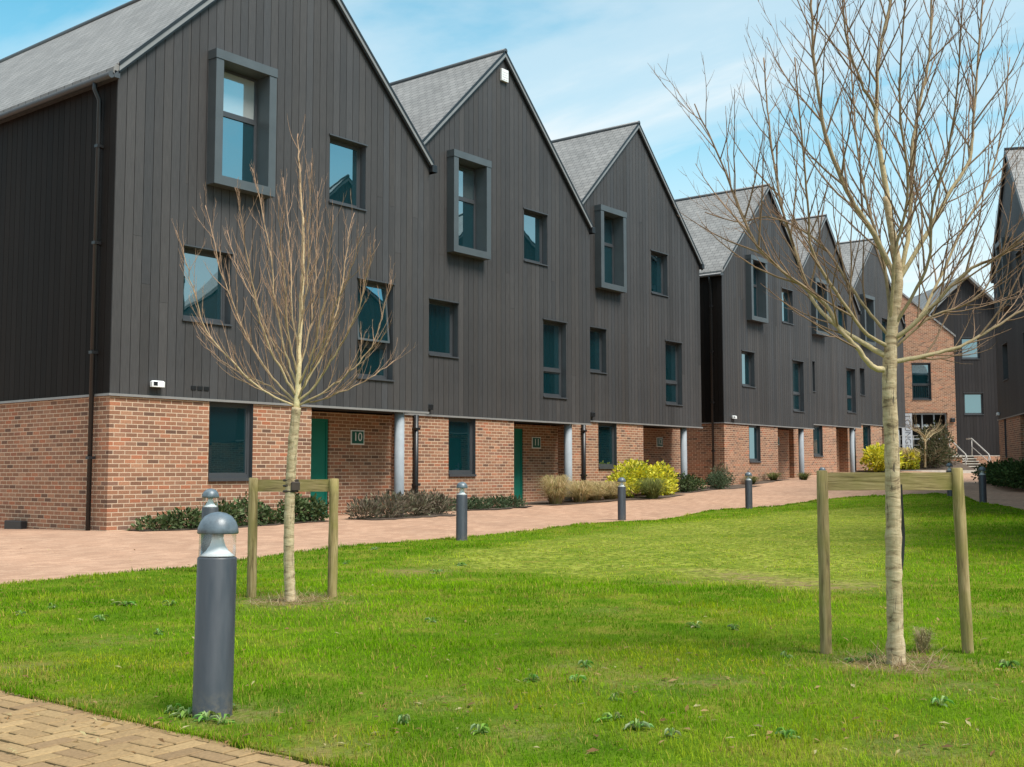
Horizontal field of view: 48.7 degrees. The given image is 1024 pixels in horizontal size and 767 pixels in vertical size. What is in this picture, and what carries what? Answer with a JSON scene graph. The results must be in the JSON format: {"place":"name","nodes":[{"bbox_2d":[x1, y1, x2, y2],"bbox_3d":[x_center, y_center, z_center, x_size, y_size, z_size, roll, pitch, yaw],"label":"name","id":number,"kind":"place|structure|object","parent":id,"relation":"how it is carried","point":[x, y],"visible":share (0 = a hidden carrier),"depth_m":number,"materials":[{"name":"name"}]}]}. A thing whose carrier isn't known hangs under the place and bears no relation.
{"place":"outdoors","nodes":[
{"label":"outdoors","id":0,"kind":"place"},
{"bbox_2d":[0,690,328,766],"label":"paving blocks","id":1,"kind":"structure","parent":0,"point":[48,736],"depth_m":4.92,"materials":[{"name":"beige brick"}]},
{"bbox_2d":[0,492,1023,766],"bbox_3d":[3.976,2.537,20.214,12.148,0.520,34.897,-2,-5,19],"label":"lawn","id":2,"kind":"structure","parent":0,"point":[726,528],"depth_m":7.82,"materials":[{"name":"plant"}]},
{"bbox_2d":[169,707,191,717],"bbox_3d":[-1.574,1.585,5.476,0.148,0.051,0.165,-4,-6,38],"label":"weed rosette","id":3,"kind":"object","parent":2,"relation":"on","point":[186,712],"visible":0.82,"depth_m":5.45,"materials":[{"name":"green plant"}]},
{"bbox_2d":[192,711,217,721],"bbox_3d":[-1.453,1.576,5.369,0.132,0.047,0.140,3,-6,-38],"label":"weed rosette","id":4,"kind":"object","parent":2,"relation":"on","point":[205,715],"visible":0.88,"depth_m":5.35,"materials":[{"name":"green plant"}]},
{"bbox_2d":[200,489,218,554],"bbox_3d":[-3.553,1.812,13.283,0.200,1.153,0.200,3,-5,-25],"label":"lamp bollard","id":5,"kind":"object","parent":2,"relation":"on","point":[210,506],"visible":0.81,"depth_m":13.23,"materials":[{"name":"metal"}]},
{"bbox_2d":[192,512,238,718],"bbox_3d":[-1.450,1.206,5.522,0.200,1.153,0.200,-4,-7,38],"label":"lamp bollard","id":6,"kind":"object","parent":2,"relation":"on","point":[214,643],"visible":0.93,"depth_m":5.45,"materials":[{"name":"metal"}]},
{"bbox_2d":[207,713,234,724],"bbox_3d":[-1.354,1.571,5.312,0.114,0.048,0.110,-2,-5,28],"label":"weed rosette","id":7,"kind":"object","parent":2,"relation":"on","point":[221,719],"visible":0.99,"depth_m":5.30,"materials":[{"name":"green plant"}]},
{"bbox_2d":[247,478,338,597],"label":"tree stakes","id":8,"kind":"object","parent":2,"relation":"on","point":[330,486],"visible":0.84,"depth_m":10.73,"materials":[{"name":"wood"}]},
{"bbox_2d":[172,114,415,601],"bbox_3d":[-2.116,-0.208,10.470,2.155,4.533,1.315,-1,-5,17],"label":"young tree","id":9,"kind":"object","parent":2,"relation":"on","point":[288,557],"visible":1,"depth_m":10.38,"materials":[{"name":"beige plant"}]},
{"bbox_2d":[396,714,409,723],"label":"weed rosette","id":10,"kind":"object","parent":2,"relation":"on","point":[401,718],"visible":0.97,"depth_m":5.28,"materials":[{"name":"green plant"}]},
{"bbox_2d":[456,482,467,540],"bbox_3d":[-0.845,2.233,19.032,0.200,1.153,0.200,0,-4,2],"label":"lamp bollard","id":11,"kind":"object","parent":2,"relation":"on","point":[461,515],"visible":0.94,"depth_m":18.96,"materials":[{"name":"metal"}]},
{"bbox_2d":[470,723,489,734],"bbox_3d":[-0.146,1.553,5.095,0.092,0.050,0.102,0,-4,-5],"label":"weed rosette","id":12,"kind":"object","parent":2,"relation":"on","point":[482,729],"visible":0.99,"depth_m":5.08,"materials":[{"name":"green plant"}]},
{"bbox_2d":[0,541,1022,755],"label":"weeds","id":13,"kind":"object","parent":2,"relation":"on","point":[515,707],"visible":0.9,"depth_m":5.43,"materials":[{"name":"green plant"}]},
{"bbox_2d":[522,673,540,682],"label":"weed rosette","id":14,"kind":"object","parent":2,"relation":"on","point":[534,676],"visible":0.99,"depth_m":6.34,"materials":[{"name":"green plant"}]},
{"bbox_2d":[246,587,953,674],"bbox_3d":[0.161,1.812,8.683,6.418,0.115,1.058,-4,-6,38],"label":"straw","id":15,"kind":"object","parent":2,"relation":"on","point":[867,663],"visible":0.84,"depth_m":6.98,"materials":[{"name":"brown plant"}]},
{"bbox_2d":[596,712,624,720],"bbox_3d":[0.474,1.572,5.352,0.110,0.051,0.190,-4,-6,38],"label":"weed rosette","id":16,"kind":"object","parent":2,"relation":"on","point":[619,714],"visible":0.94,"depth_m":5.33,"materials":[{"name":"green plant"}]},
{"bbox_2d":[623,718,653,730],"bbox_3d":[0.576,1.559,5.168,0.152,0.048,0.125,0,-4,3],"label":"weed rosette","id":17,"kind":"object","parent":2,"relation":"on","point":[638,724],"visible":0.98,"depth_m":5.14,"materials":[{"name":"green plant"}]},
{"bbox_2d":[664,728,680,737],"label":"weed rosette","id":18,"kind":"object","parent":2,"relation":"on","point":[671,730],"visible":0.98,"depth_m":4.99,"materials":[{"name":"green plant"}]},
{"bbox_2d":[745,472,752,508],"bbox_3d":[6.325,2.942,30.229,0.200,1.153,0.200,2,-5,-34],"label":"lamp bollard","id":19,"kind":"object","parent":2,"relation":"on","point":[748,493],"visible":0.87,"depth_m":30.16,"materials":[{"name":"metal"}]},
{"bbox_2d":[775,727,801,738],"bbox_3d":[1.227,1.542,4.997,0.110,0.046,0.115,1,-5,-17],"label":"weed rosette","id":20,"kind":"object","parent":2,"relation":"on","point":[787,732],"visible":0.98,"depth_m":4.98,"materials":[{"name":"green plant"}]},
{"bbox_2d":[649,0,1023,664],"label":"young tree","id":21,"kind":"object","parent":2,"relation":"on","point":[897,267],"visible":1,"depth_m":6.87,"materials":[{"name":"beige plant"}]},
{"bbox_2d":[817,468,973,653],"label":"tree stakes","id":22,"kind":"object","parent":2,"relation":"on","point":[953,480],"visible":0.79,"depth_m":7.34,"materials":[{"name":"brown wood"}]},
{"bbox_2d":[909,625,939,652],"bbox_3d":[2.666,1.670,7.330,0.253,0.189,0.241,2,-5,-22],"label":"dry grass tuft","id":23,"kind":"object","parent":2,"relation":"on","point":[922,640],"visible":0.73,"depth_m":7.30,"materials":[{"name":"beige plant"}]},
{"bbox_2d":[930,696,954,706],"bbox_3d":[2.147,1.590,5.665,0.109,0.044,0.123,0,-4,-1],"label":"weed rosette","id":24,"kind":"object","parent":2,"relation":"on","point":[942,700],"visible":1,"depth_m":5.66,"materials":[{"name":"green plant"}]},
{"bbox_2d":[978,467,986,502],"bbox_3d":[12.575,2.800,30.229,0.200,1.153,0.200,3,-5,-43],"label":"lamp bollard","id":25,"kind":"object","parent":2,"relation":"on","point":[982,488],"visible":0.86,"depth_m":30.16,"materials":[{"name":"metal"}]},
{"bbox_2d":[997,659,1019,667],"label":"weed rosette","id":26,"kind":"object","parent":2,"relation":"on","point":[1007,663],"visible":0.89,"depth_m":6.74,"materials":[{"name":"green plant"}]},
{"bbox_2d":[0,471,1023,583],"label":"path","id":27,"kind":"structure","parent":0,"point":[82,552],"depth_m":20.14,"materials":[{"name":"brick"}]},
{"bbox_2d":[0,0,436,530],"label":"terraced house","id":28,"kind":"structure","parent":27,"relation":"on","point":[129,129],"depth_m":21.16,"materials":[{"name":"wood"}]},
{"bbox_2d":[182,244,232,326],"bbox_3d":[-5.667,-1.785,20.856,0.265,1.392,1.110,-4,-6,38],"label":"window","id":29,"kind":"structure","parent":28,"relation":"in","point":[216,305],"depth_m":21.01,"materials":[{"name":"glass"}]},
{"bbox_2d":[208,402,252,480],"bbox_3d":[-5.268,1.088,21.080,0.190,1.457,1.000,-4,-6,38],"label":"window","id":30,"kind":"structure","parent":28,"relation":"in","point":[230,454],"depth_m":21.17,"materials":[{"name":"glass"}]},
{"bbox_2d":[206,48,277,198],"bbox_3d":[-5.207,-4.891,21.540,0.507,2.530,1.444,-4,-6,38],"label":"bay window","id":31,"kind":"structure","parent":28,"relation":"in","point":[242,92],"depth_m":21.70,"materials":[{"name":"metal"}]},
{"bbox_2d":[310,418,327,511],"bbox_3d":[-4.311,1.901,24.083,0.070,2.318,0.960,-4,-6,38],"label":"door","id":32,"kind":"structure","parent":28,"relation":"in","point":[319,427],"depth_m":24.31,"materials":[{"name":"green paint"}]},
{"bbox_2d":[329,133,367,211],"bbox_3d":[-3.516,-4.404,23.788,0.265,1.442,1.090,-4,-6,38],"label":"window","id":33,"kind":"structure","parent":28,"relation":"in","point":[347,156],"depth_m":23.97,"materials":[{"name":"glass"}]},
{"bbox_2d":[356,277,394,381],"bbox_3d":[-2.987,-1.133,24.197,0.265,2.142,1.120,-4,-6,38],"label":"window","id":34,"kind":"structure","parent":28,"relation":"in","point":[371,309],"depth_m":24.34,"materials":[{"name":"glass"}]},
{"bbox_2d":[126,520,328,530],"bbox_3d":[-4.999,2.572,20.541,0.793,0.044,4.150,-4,-6,38],"label":"planting bed","id":35,"kind":"object","parent":27,"relation":"on","point":[238,526],"visible":0.42,"depth_m":20.62,"materials":[{"name":"soil"}]},
{"bbox_2d":[127,491,283,530],"bbox_3d":[-5.348,2.288,20.162,0.942,0.748,3.221,-4,-6,38],"label":"evergreen shrub","id":36,"kind":"object","parent":35,"relation":"on","point":[173,520],"visible":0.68,"depth_m":19.87,"materials":[{"name":"green plant"}]},
{"bbox_2d":[276,493,328,522],"bbox_3d":[-4.029,2.419,21.832,0.800,0.664,1.253,-4,-6,38],"label":"evergreen shrub","id":37,"kind":"object","parent":35,"relation":"on","point":[304,506],"visible":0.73,"depth_m":21.75,"materials":[{"name":"green plant"}]},
{"bbox_2d":[349,513,455,519],"bbox_3d":[-2.246,2.782,23.744,0.940,0.056,2.600,-4,-6,38],"label":"planting bed","id":38,"kind":"object","parent":27,"relation":"on","point":[426,515],"visible":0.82,"depth_m":23.84,"materials":[{"name":"soil"}]},
{"bbox_2d":[341,487,455,519],"bbox_3d":[-2.294,2.560,23.873,1.050,0.727,3.264,-4,-6,38],"label":"dormant shrub","id":39,"kind":"object","parent":38,"relation":"on","point":[424,504],"visible":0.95,"depth_m":23.59,"materials":[{"name":"brown plant"}]},
{"bbox_2d":[435,505,527,510],"bbox_3d":[-0.928,3.007,27.221,0.879,0.045,4.300,-4,-6,38],"label":"planting bed","id":40,"kind":"object","parent":27,"relation":"on","point":[494,508],"visible":0.35,"depth_m":27.55,"materials":[{"name":"soil"}]},
{"bbox_2d":[450,496,489,509],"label":"hummock plant","id":41,"kind":"object","parent":40,"relation":"on","point":[471,502],"visible":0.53,"depth_m":27.13,"materials":[{"name":"green plant"}]},
{"bbox_2d":[482,493,527,507],"bbox_3d":[-0.171,2.943,28.130,0.771,0.442,1.595,-4,-6,38],"label":"hummock plant","id":42,"kind":"object","parent":40,"relation":"on","point":[504,502],"visible":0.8,"depth_m":28.00,"materials":[{"name":"green plant"}]},
{"bbox_2d":[383,48,595,506],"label":"terraced house","id":43,"kind":"structure","parent":27,"relation":"on","point":[511,228],"depth_m":29.27,"materials":[{"name":"wood"}]},
{"bbox_2d":[428,297,459,358],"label":"window","id":44,"kind":"structure","parent":43,"relation":"in","point":[443,314],"depth_m":27.67,"materials":[{"name":"glass"}]},
{"bbox_2d":[448,418,476,476],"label":"window","id":45,"kind":"structure","parent":43,"relation":"in","point":[462,431],"depth_m":27.90,"materials":[{"name":"glass"}]},
{"bbox_2d":[447,149,491,260],"bbox_3d":[-1.160,-4.422,28.282,0.507,2.530,1.444,-4,-6,38],"label":"bay window","id":46,"kind":"structure","parent":43,"relation":"in","point":[468,175],"depth_m":28.50,"materials":[{"name":"metal"}]},
{"bbox_2d":[514,428,522,499],"bbox_3d":[-0.035,2.392,31.114,0.070,2.318,0.960,-4,-6,38],"label":"door","id":47,"kind":"structure","parent":43,"relation":"in","point":[518,489],"depth_m":31.36,"materials":[{"name":"green paint"}]},
{"bbox_2d":[523,207,548,266],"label":"window","id":48,"kind":"structure","parent":43,"relation":"in","point":[535,222],"depth_m":30.81,"materials":[{"name":"glass"}]},
{"bbox_2d":[543,318,567,398],"bbox_3d":[1.097,-0.661,30.986,0.265,2.142,1.120,-4,-6,38],"label":"window","id":49,"kind":"structure","parent":43,"relation":"in","point":[554,331],"depth_m":31.23,"materials":[{"name":"glass"}]},
{"bbox_2d":[518,494,684,504],"bbox_3d":[2.668,3.309,32.466,1.690,0.171,7.000,-4,-6,38],"label":"planting bed","id":50,"kind":"object","parent":27,"relation":"on","point":[636,497],"visible":0.52,"depth_m":31.42,"materials":[{"name":"soil"}]},
{"bbox_2d":[605,458,678,497],"bbox_3d":[3.919,2.887,34.357,3.275,1.278,1.420,4,-6,-44],"label":"golden shrub","id":51,"kind":"object","parent":50,"relation":"on","point":[633,472],"visible":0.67,"depth_m":34.07,"materials":[{"name":"yellow plant"}]},
{"bbox_2d":[631,477,674,498],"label":"feather grass","id":52,"kind":"object","parent":50,"relation":"on","point":[651,488],"depth_m":33.06,"materials":[{"name":"plant"}]},
{"bbox_2d":[617,477,625,519],"bbox_3d":[2.545,2.753,26.235,0.200,1.153,0.200,-2,-5,29],"label":"lamp bollard","id":53,"kind":"object","parent":27,"relation":"on","point":[621,501],"visible":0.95,"depth_m":26.16,"materials":[{"name":"metal"}]},
{"bbox_2d":[547,121,704,497],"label":"terraced house","id":54,"kind":"structure","parent":27,"relation":"on","point":[646,264],"depth_m":36.17,"materials":[{"name":"wood"}]},
{"bbox_2d":[590,326,607,373],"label":"window","id":55,"kind":"structure","parent":54,"relation":"in","point":[597,335],"depth_m":34.47,"materials":[{"name":"glass"}]},
{"bbox_2d":[598,422,616,468],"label":"window","id":56,"kind":"structure","parent":54,"relation":"in","point":[607,432],"depth_m":34.50,"materials":[{"name":"glass"}]},
{"bbox_2d":[594,204,626,293],"bbox_3d":[2.942,-4.109,34.839,0.507,2.530,1.444,-4,-6,38],"label":"bay window","id":57,"kind":"structure","parent":54,"relation":"in","point":[610,223],"depth_m":35.10,"materials":[{"name":"metal"}]},
{"bbox_2d":[650,249,668,296],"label":"window","id":58,"kind":"structure","parent":54,"relation":"in","point":[659,286],"depth_m":37.54,"materials":[{"name":"glass"}]},
{"bbox_2d":[665,340,683,405],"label":"window","id":59,"kind":"structure","parent":54,"relation":"in","point":[673,350],"depth_m":37.97,"materials":[{"name":"glass"}]},
{"bbox_2d":[669,485,757,493],"bbox_3d":[6.548,3.574,38.320,1.595,0.198,6.200,-4,-6,38],"label":"planting bed","id":60,"kind":"object","parent":27,"relation":"on","point":[734,486],"visible":0.41,"depth_m":38.55,"materials":[{"name":"soil"}]},
{"bbox_2d":[675,471,706,491],"bbox_3d":[5.756,3.225,36.903,0.982,0.774,1.589,-4,-6,38],"label":"hebe shrub","id":61,"kind":"object","parent":60,"relation":"on","point":[688,483],"visible":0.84,"depth_m":36.70,"materials":[{"name":"green plant"}]},
{"bbox_2d":[704,470,730,488],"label":"hebe shrub","id":62,"kind":"object","parent":60,"relation":"on","point":[715,481],"visible":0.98,"depth_m":38.07,"materials":[{"name":"green plant"}]},
{"bbox_2d":[710,460,737,486],"bbox_3d":[7.442,3.197,39.898,0.936,1.022,1.361,-4,-6,38],"label":"hebe shrub","id":63,"kind":"object","parent":60,"relation":"on","point":[727,474],"visible":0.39,"depth_m":39.87,"materials":[{"name":"green plant"}]},
{"bbox_2d":[667,183,814,484],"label":"terraced house","id":64,"kind":"structure","parent":27,"relation":"on","point":[756,373],"depth_m":44.00,"materials":[{"name":"wood"}]},
{"bbox_2d":[741,350,755,387],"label":"window","id":65,"kind":"structure","parent":64,"relation":"in","point":[748,376],"depth_m":43.77,"materials":[{"name":"glass"}]},
{"bbox_2d":[749,425,761,462],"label":"window","id":66,"kind":"structure","parent":64,"relation":"in","point":[754,431],"depth_m":43.76,"materials":[{"name":"glass"}]},
{"bbox_2d":[745,254,768,323],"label":"bay window","id":67,"kind":"structure","parent":64,"relation":"in","point":[756,299],"depth_m":44.41,"materials":[{"name":"metal"}]},
{"bbox_2d":[781,287,793,324],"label":"window","id":68,"kind":"structure","parent":64,"relation":"in","point":[787,314],"depth_m":46.84,"materials":[{"name":"glass"}]},
{"bbox_2d":[792,359,804,412],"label":"window","id":69,"kind":"structure","parent":64,"relation":"in","point":[798,377],"depth_m":47.30,"materials":[{"name":"glass"}]},
{"bbox_2d":[737,479,788,484],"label":"planting bed","id":70,"kind":"object","parent":27,"relation":"on","point":[763,481],"visible":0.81,"depth_m":43.18,"materials":[{"name":"soil"}]},
{"bbox_2d":[763,472,784,479],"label":"grass tuft","id":71,"kind":"object","parent":70,"relation":"on","point":[773,476],"visible":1,"depth_m":43.66,"materials":[{"name":"green plant"}]},
{"bbox_2d":[796,472,811,479],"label":"grass tuft","id":72,"kind":"object","parent":27,"relation":"on","point":[802,476],"visible":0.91,"depth_m":45.87,"materials":[{"name":"green plant"}]},
{"bbox_2d":[783,214,861,477],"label":"terraced house","id":73,"kind":"structure","parent":27,"relation":"on","point":[836,383],"depth_m":51.87,"materials":[{"name":"wood"}]},
{"bbox_2d":[813,425,823,456],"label":"window","id":74,"kind":"structure","parent":73,"relation":"in","point":[817,431],"depth_m":50.74,"materials":[{"name":"glass"}]},
{"bbox_2d":[810,277,828,336],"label":"bay window","id":75,"kind":"structure","parent":73,"relation":"in","point":[815,313],"depth_m":51.19,"materials":[{"name":"metal"}]},
{"bbox_2d":[838,305,846,335],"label":"window","id":76,"kind":"structure","parent":73,"relation":"in","point":[840,321],"depth_m":53.72,"materials":[{"name":"glass"}]},
{"bbox_2d":[846,367,856,413],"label":"window","id":77,"kind":"structure","parent":73,"relation":"in","point":[851,391],"depth_m":54.16,"materials":[{"name":"glass"}]},
{"bbox_2d":[837,238,905,471],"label":"terraced house","id":78,"kind":"structure","parent":27,"relation":"on","point":[871,432],"depth_m":57.95,"materials":[{"name":"wood"}]},
{"bbox_2d":[860,367,865,395],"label":"window","id":79,"kind":"structure","parent":78,"relation":"in","point":[862,383],"depth_m":57.01,"materials":[{"name":"glass"}]},
{"bbox_2d":[863,425,870,451],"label":"window","id":80,"kind":"structure","parent":78,"relation":"in","point":[866,428],"depth_m":57.17,"materials":[{"name":"glass"}]},
{"bbox_2d":[860,294,875,345],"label":"bay window","id":81,"kind":"structure","parent":78,"relation":"in","point":[866,321],"depth_m":57.76,"materials":[{"name":"metal"}]},
{"bbox_2d":[855,470,905,471],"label":"planting bed","id":82,"kind":"object","parent":27,"relation":"on","point":[872,471],"visible":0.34,"depth_m":54.68,"materials":[{"name":"soil"}]},
{"bbox_2d":[859,442,907,471],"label":"golden shrub","id":83,"kind":"object","parent":82,"relation":"on","point":[873,455],"visible":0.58,"depth_m":54.22,"materials":[{"name":"yellow plant"}]},
{"bbox_2d":[902,447,920,469],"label":"golden shrub","id":84,"kind":"object","parent":82,"relation":"on","point":[913,465],"visible":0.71,"depth_m":57.42,"materials":[{"name":"yellow plant"}]},
{"bbox_2d":[882,292,956,454],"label":"brick building","id":85,"kind":"structure","parent":27,"relation":"on","point":[929,386],"depth_m":64.51,"materials":[{"name":"brick"}]},
{"bbox_2d":[902,413,912,448],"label":"lounge banner","id":86,"kind":"object","parent":85,"relation":"attached to","point":[907,437],"visible":0.81,"depth_m":64.06,"materials":[{"name":"white fabric"}]},
{"bbox_2d":[912,363,931,399],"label":"window","id":87,"kind":"structure","parent":85,"relation":"in","point":[921,372],"depth_m":64.57,"materials":[{"name":"glass"}]},
{"bbox_2d":[900,461,976,472],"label":"planter","id":88,"kind":"object","parent":27,"relation":"on","point":[966,468],"visible":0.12,"depth_m":57.70,"materials":[{"name":"stone"}]},
{"bbox_2d":[900,447,926,463],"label":"feather grass","id":89,"kind":"object","parent":88,"relation":"in","point":[905,450],"depth_m":57.53,"materials":[{"name":"beige plant"}]},
{"bbox_2d":[903,411,948,467],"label":"planter tree","id":90,"kind":"object","parent":88,"relation":"in","point":[921,434],"visible":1,"depth_m":57.58,"materials":[{"name":"brown plant"}]},
{"bbox_2d":[914,420,962,467],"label":"olive shrub","id":91,"kind":"object","parent":88,"relation":"in","point":[938,452],"visible":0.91,"depth_m":58.04,"materials":[{"name":"green plant"}]},
{"bbox_2d":[912,274,999,455],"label":"dark clad building","id":92,"kind":"structure","parent":27,"relation":"on","point":[976,397],"depth_m":66.95,"materials":[{"name":"wood"}]},
{"bbox_2d":[961,337,979,358],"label":"window","id":93,"kind":"structure","parent":92,"relation":"in","point":[963,339],"depth_m":67.17,"materials":[{"name":"glass"}]},
{"bbox_2d":[964,393,983,414],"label":"window","id":94,"kind":"structure","parent":92,"relation":"in","point":[973,402],"depth_m":66.93,"materials":[{"name":"glass"}]},
{"bbox_2d":[913,436,999,463],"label":"entrance deck","id":95,"kind":"structure","parent":27,"relation":"on","point":[980,458],"depth_m":61.79,"materials":[{"name":"brick"}]},
{"bbox_2d":[966,438,990,460],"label":"handrail","id":96,"kind":"object","parent":95,"relation":"attached to","point":[980,447],"visible":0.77,"depth_m":61.22,"materials":[{"name":"metal"}]},
{"bbox_2d":[962,456,980,469],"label":"entrance steps","id":97,"kind":"structure","parent":27,"relation":"on","point":[971,462],"depth_m":60.87,"materials":[{"name":"concrete"}]},
{"bbox_2d":[971,457,1023,488],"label":"clipped hedge","id":98,"kind":"object","parent":27,"relation":"on","point":[1009,473],"visible":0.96,"depth_m":37.61,"materials":[{"name":"green plant"}]},
{"bbox_2d":[991,146,1023,485],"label":"terraced house","id":99,"kind":"structure","parent":27,"relation":"on","point":[1010,368],"depth_m":41.03,"materials":[{"name":"wood"}]},
{"bbox_2d":[995,237,1010,310],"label":"bay window","id":100,"kind":"structure","parent":99,"relation":"in","point":[1003,261],"depth_m":41.19,"materials":[{"name":"metal"}]},
{"bbox_2d":[1001,342,1008,381],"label":"window","id":101,"kind":"structure","parent":99,"relation":"in","point":[1004,346],"depth_m":42.83,"materials":[{"name":"glass"}]},
{"bbox_2d":[1004,419,1006,457],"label":"drainpipe","id":102,"kind":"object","parent":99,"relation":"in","point":[1005,456],"depth_m":42.81,"materials":[{"name":"metal"}]},
{"bbox_2d":[1015,248,1022,293],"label":"window","id":103,"kind":"structure","parent":99,"relation":"in","point":[1017,253],"depth_m":39.78,"materials":[{"name":"metal"}]},
{"bbox_2d":[0,0,1023,297],"label":"sky","id":104,"kind":"structure","parent":0,"point":[583,66],"materials":[{"name":"blue"}]},
{"bbox_2d":[524,474,575,503],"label":"feather grass","id":105,"kind":"object","parent":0,"point":[555,492],"depth_m":29.96,"materials":[{"name":"beige plant"}]},
{"bbox_2d":[566,479,604,501],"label":"feather grass","id":106,"kind":"object","parent":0,"point":[581,492],"depth_m":30.70,"materials":[{"name":"beige plant"}]},
{"bbox_2d":[584,481,616,499],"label":"feather grass","id":107,"kind":"object","parent":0,"point":[601,491],"depth_m":31.48,"materials":[{"name":"beige plant"}]},
{"bbox_2d":[601,480,629,498],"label":"feather grass","id":108,"kind":"object","parent":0,"point":[612,491],"depth_m":32.27,"materials":[{"name":"beige plant"}]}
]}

